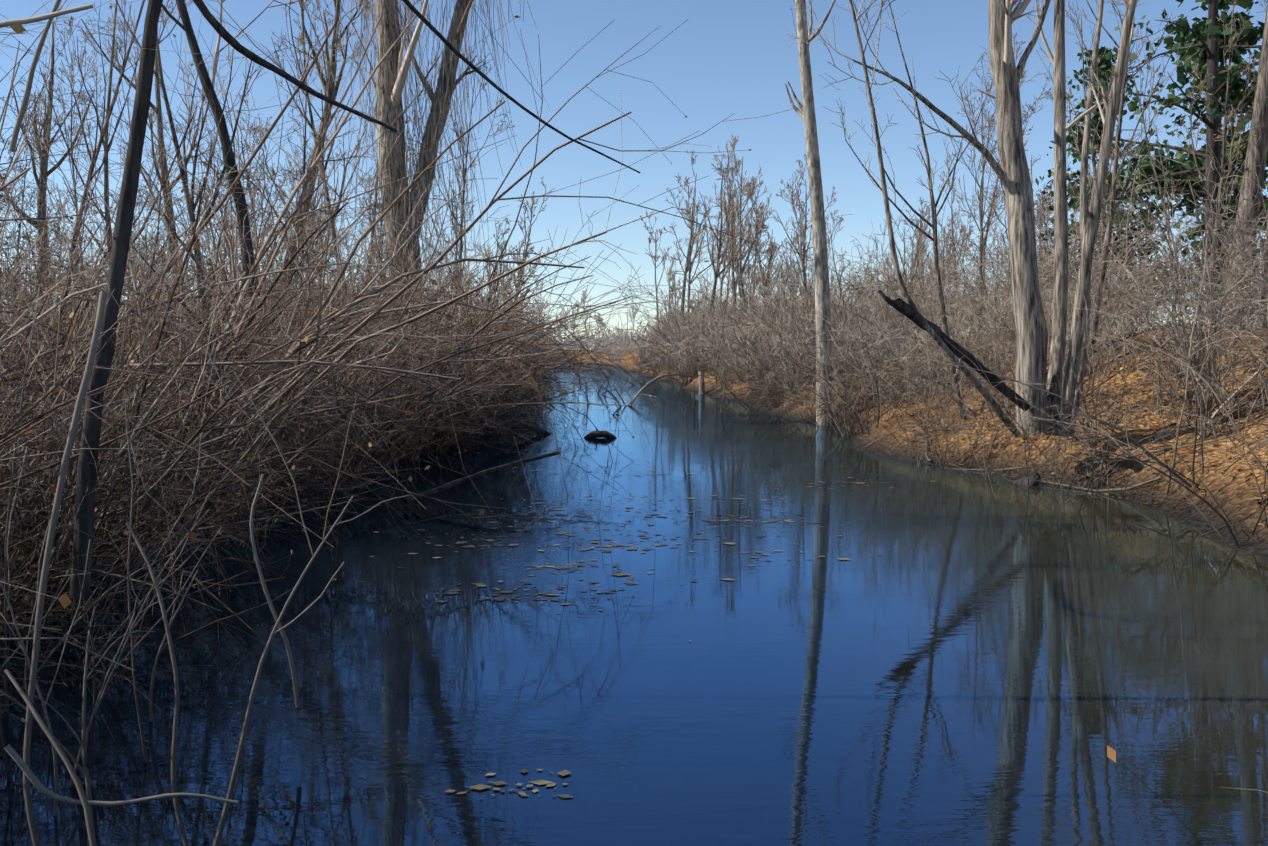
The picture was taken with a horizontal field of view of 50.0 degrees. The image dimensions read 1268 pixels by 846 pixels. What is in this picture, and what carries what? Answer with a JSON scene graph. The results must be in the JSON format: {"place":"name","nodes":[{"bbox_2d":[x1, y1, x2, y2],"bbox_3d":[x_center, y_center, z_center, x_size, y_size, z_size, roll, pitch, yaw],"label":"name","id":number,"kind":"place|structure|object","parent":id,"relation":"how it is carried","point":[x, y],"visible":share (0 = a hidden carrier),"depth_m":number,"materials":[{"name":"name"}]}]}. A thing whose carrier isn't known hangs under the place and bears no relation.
{"place":"outdoors","nodes":[
{"label":"outdoors","id":0,"kind":"place"},
{"bbox_2d":[0,362,1267,845],"bbox_3d":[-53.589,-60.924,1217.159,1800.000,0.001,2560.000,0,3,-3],"label":"canal water","id":1,"kind":"structure","parent":0,"point":[964,658],"depth_m":7.41,"materials":[{"name":"blue liquid"}]},
{"bbox_2d":[0,0,639,845],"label":"bare branches","id":2,"kind":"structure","parent":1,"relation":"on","point":[86,800],"depth_m":5.74,"materials":[{"name":"plant"}]},
{"bbox_2d":[403,402,615,504],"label":"fallen logs","id":3,"kind":"object","parent":1,"relation":"on","point":[460,481],"visible":0.65,"depth_m":15.86,"materials":[{"name":"brown wood"}]},
{"bbox_2d":[361,393,898,803],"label":"floating leaves","id":4,"kind":"object","parent":1,"relation":"on","point":[538,782],"visible":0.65,"depth_m":11.32,"materials":[{"name":"brown plant"}]},
{"bbox_2d":[542,368,729,414],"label":"dead branches","id":5,"kind":"object","parent":1,"relation":"in","point":[633,384],"visible":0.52,"depth_m":43.97,"materials":[{"name":"brown wood"}]},
{"bbox_2d":[0,326,1267,614],"bbox_3d":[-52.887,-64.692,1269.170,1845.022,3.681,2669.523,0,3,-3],"label":"terrain","id":6,"kind":"structure","parent":0,"point":[1228,492],"depth_m":18.34,"materials":[{"name":"brown soil"}]},
{"bbox_2d":[175,0,259,296],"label":"leaning tree","id":7,"kind":"object","parent":6,"relation":"on","point":[224,138],"visible":0.85,"depth_m":13.52,"materials":[{"name":"brown plant"}]},
{"bbox_2d":[162,0,549,358],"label":"bank tree twigs","id":8,"kind":"object","parent":6,"relation":"on","point":[402,77],"visible":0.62,"depth_m":33.06,"materials":[{"name":"brown plant"}]},
{"bbox_2d":[0,0,799,738],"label":"bank shrubs","id":9,"kind":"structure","parent":6,"relation":"on","point":[232,466],"depth_m":12.32,"materials":[{"name":"brown plant"}]},
{"bbox_2d":[374,0,469,315],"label":"vine tree","id":10,"kind":"object","parent":6,"relation":"on","point":[385,35],"visible":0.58,"depth_m":33.09,"materials":[{"name":"beige plant"}]},
{"bbox_2d":[546,370,704,404],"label":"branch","id":11,"kind":"object","parent":6,"relation":"on","point":[701,392],"visible":0.73,"depth_m":50.83,"materials":[{"name":"plant"}]},
{"bbox_2d":[0,5,1263,762],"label":"leaves","id":12,"kind":"object","parent":6,"relation":"on","point":[64,597],"visible":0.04,"depth_m":9.34,"materials":[{"name":"brown plant"}]},
{"bbox_2d":[0,0,1267,458],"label":"forest","id":13,"kind":"object","parent":6,"relation":"on","point":[1258,120],"depth_m":41.99,"materials":[{"name":"brown plant"}]},
{"bbox_2d":[1035,46,1186,304],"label":"bare tree","id":14,"kind":"object","parent":13,"relation":"on","point":[1107,59],"visible":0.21,"depth_m":51.83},
{"bbox_2d":[1034,0,1267,221],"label":"tree foliage","id":15,"kind":"object","parent":13,"relation":"on","point":[1215,30],"visible":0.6,"depth_m":28.54,"materials":[{"name":"plant"}]},
{"bbox_2d":[33,326,1267,588],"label":"fallen sticks","id":16,"kind":"object","parent":6,"relation":"on","point":[1001,428],"visible":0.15,"depth_m":18.15,"materials":[{"name":"brown wood"}]},
{"bbox_2d":[272,322,1267,479],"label":"fallen leaves","id":17,"kind":"object","parent":6,"relation":"on","point":[376,475],"visible":0.02,"depth_m":18.31,"materials":[{"name":"brown plant"}]},
{"bbox_2d":[785,0,835,425],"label":"tree trunk","id":18,"kind":"object","parent":6,"relation":"on","point":[820,254],"visible":0.9,"depth_m":31.75,"materials":[{"name":"grey plant"}]},
{"bbox_2d":[550,51,1267,845],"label":"shrubs","id":19,"kind":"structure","parent":6,"relation":"on","point":[870,335],"depth_m":23.34,"materials":[{"name":"brown plant"}]},
{"bbox_2d":[782,0,1173,437],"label":"tree","id":20,"kind":"object","parent":6,"relation":"on","point":[1012,173],"depth_m":17.43,"materials":[{"name":"grey plant"}]},
{"bbox_2d":[878,290,1030,410],"bbox_3d":[4.004,-0.886,17.006,2.252,1.519,0.189,-1,3,-22],"label":"broken limb","id":21,"kind":"object","parent":20,"relation":"attached to","point":[911,313],"visible":0.94,"depth_m":16.98,"materials":[{"name":"black plant"}]},
{"bbox_2d":[768,329,1267,525],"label":"ground leaves","id":22,"kind":"object","parent":6,"relation":"on","point":[1245,431],"visible":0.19,"depth_m":19.73,"materials":[{"name":"brown plant"}]},
{"bbox_2d":[1012,473,1040,485],"bbox_3d":[4.488,1.111,17.462,1.674,0.888,3.834,0,3,-3],"label":"rock","id":23,"kind":"object","parent":6,"relation":"on","point":[1032,478],"visible":0.12,"depth_m":17.61,"materials":[{"name":"grey stone"}]},
{"bbox_2d":[1066,81,1148,331],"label":"leaves","id":24,"kind":"object","parent":6,"relation":"on","point":[1102,203],"visible":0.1,"depth_m":52.04,"materials":[{"name":"green plant"}]},
{"bbox_2d":[1070,0,1267,326],"bbox_3d":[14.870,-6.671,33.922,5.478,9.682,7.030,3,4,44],"label":"evergreen tree","id":25,"kind":"object","parent":6,"relation":"on","point":[1254,36],"visible":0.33,"depth_m":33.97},
{"bbox_2d":[1143,7,1267,284],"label":"evergreen tree","id":26,"kind":"object","parent":6,"relation":"on","point":[1222,64],"visible":0.08,"depth_m":34.14,"materials":[{"name":"green plant"}]},
{"bbox_2d":[0,0,1267,350],"label":"sky","id":27,"kind":"structure","parent":0,"point":[728,57],"materials":[{"name":"blue"}]}
]}

